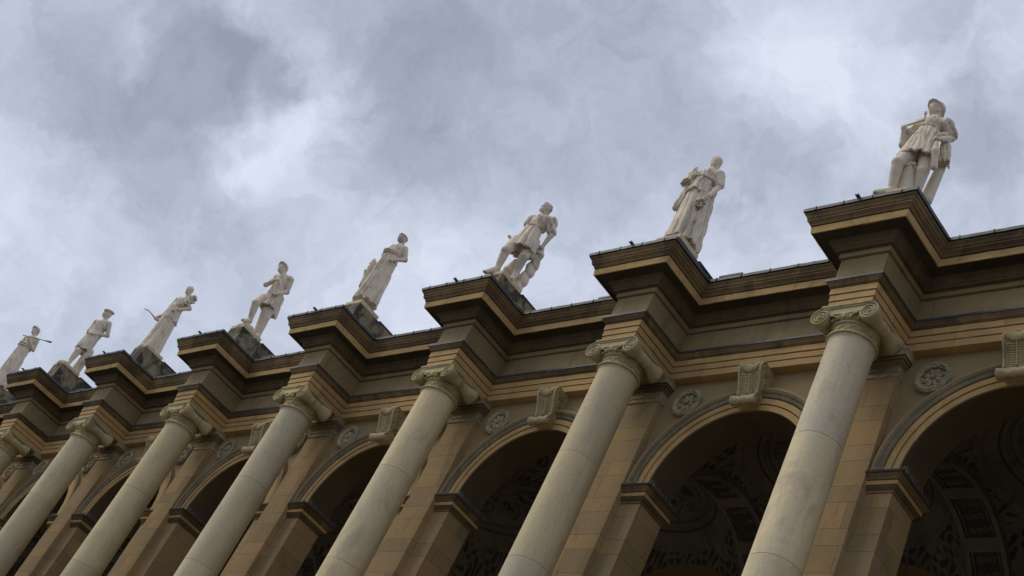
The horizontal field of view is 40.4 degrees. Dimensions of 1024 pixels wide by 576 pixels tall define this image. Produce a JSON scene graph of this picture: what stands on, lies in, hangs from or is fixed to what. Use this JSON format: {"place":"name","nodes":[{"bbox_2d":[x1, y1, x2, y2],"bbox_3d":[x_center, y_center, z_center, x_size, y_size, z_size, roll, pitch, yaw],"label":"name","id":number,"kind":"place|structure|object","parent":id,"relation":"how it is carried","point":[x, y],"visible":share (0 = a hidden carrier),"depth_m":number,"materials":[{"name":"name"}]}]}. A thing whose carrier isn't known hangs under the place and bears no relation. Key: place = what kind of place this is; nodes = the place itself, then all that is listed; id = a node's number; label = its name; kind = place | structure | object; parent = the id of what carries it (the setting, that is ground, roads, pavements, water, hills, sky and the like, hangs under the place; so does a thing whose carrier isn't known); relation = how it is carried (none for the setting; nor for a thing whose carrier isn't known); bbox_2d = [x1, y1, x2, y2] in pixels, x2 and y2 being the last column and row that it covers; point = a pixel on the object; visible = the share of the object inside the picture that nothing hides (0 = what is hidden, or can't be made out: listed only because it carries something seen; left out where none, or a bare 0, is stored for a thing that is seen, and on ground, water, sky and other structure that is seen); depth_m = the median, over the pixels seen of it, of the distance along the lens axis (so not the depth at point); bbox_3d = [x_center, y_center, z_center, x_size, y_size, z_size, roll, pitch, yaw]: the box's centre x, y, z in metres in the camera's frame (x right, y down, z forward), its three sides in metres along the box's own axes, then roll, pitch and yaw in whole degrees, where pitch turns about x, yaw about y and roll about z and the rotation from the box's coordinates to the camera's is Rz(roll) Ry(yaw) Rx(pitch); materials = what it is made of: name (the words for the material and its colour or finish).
{"place":"outdoors","nodes":[
{"label":"outdoors","id":0,"kind":"place"},
{"bbox_2d":[0,186,1023,575],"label":"colonnade building","id":1,"kind":"structure","parent":0,"point":[852,404],"depth_m":27.58,"materials":[{"name":"stone"}]},
{"bbox_2d":[0,326,51,389],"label":"statue","id":2,"kind":"object","parent":1,"relation":"on","point":[14,361],"visible":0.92,"depth_m":49.47,"materials":[{"name":"stone"}]},
{"bbox_2d":[54,309,114,375],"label":"statue","id":3,"kind":"object","parent":1,"relation":"on","point":[97,329],"visible":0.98,"depth_m":45.98,"materials":[{"name":"stone"}]},
{"bbox_2d":[136,286,196,360],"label":"statue","id":4,"kind":"object","parent":1,"relation":"on","point":[154,341],"visible":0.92,"depth_m":42.49,"materials":[{"name":"stone"}]},
{"bbox_2d":[231,261,293,341],"bbox_3d":[-6.873,0.405,39.345,0.672,2.691,0.875,-11,-51,43],"label":"statue","id":5,"kind":"object","parent":1,"relation":"on","point":[269,303],"visible":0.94,"depth_m":39.16,"materials":[{"name":"stone"}]},
{"bbox_2d":[345,233,407,319],"bbox_3d":[-3.363,-0.349,36.000,0.842,2.732,0.735,-11,-51,43],"label":"statue","id":6,"kind":"object","parent":1,"relation":"on","point":[374,283],"visible":0.93,"depth_m":35.67,"materials":[{"name":"stone"}]},
{"bbox_2d":[483,202,557,293],"bbox_3d":[0.272,-1.018,32.544,1.124,2.757,0.869,38,-35,-13],"label":"statue","id":7,"kind":"object","parent":1,"relation":"on","point":[523,246],"visible":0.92,"depth_m":32.24,"materials":[{"name":"stone"}]},
{"bbox_2d":[656,156,725,259],"bbox_3d":[3.896,-1.749,29.170,0.922,2.831,0.892,-11,-51,43],"label":"statue","id":8,"kind":"object","parent":1,"relation":"on","point":[692,207],"visible":0.91,"depth_m":28.91,"materials":[{"name":"stone"}]},
{"bbox_2d":[873,98,957,204],"bbox_3d":[7.556,-2.466,25.703,1.067,2.931,0.869,8,-39,27],"label":"statue","id":9,"kind":"object","parent":1,"relation":"on","point":[921,154],"visible":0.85,"depth_m":25.51,"materials":[{"name":"stone"}]},
{"bbox_2d":[0,0,1023,390],"label":"sky","id":10,"kind":"structure","parent":0,"point":[151,151],"materials":[{"name":"grey"}]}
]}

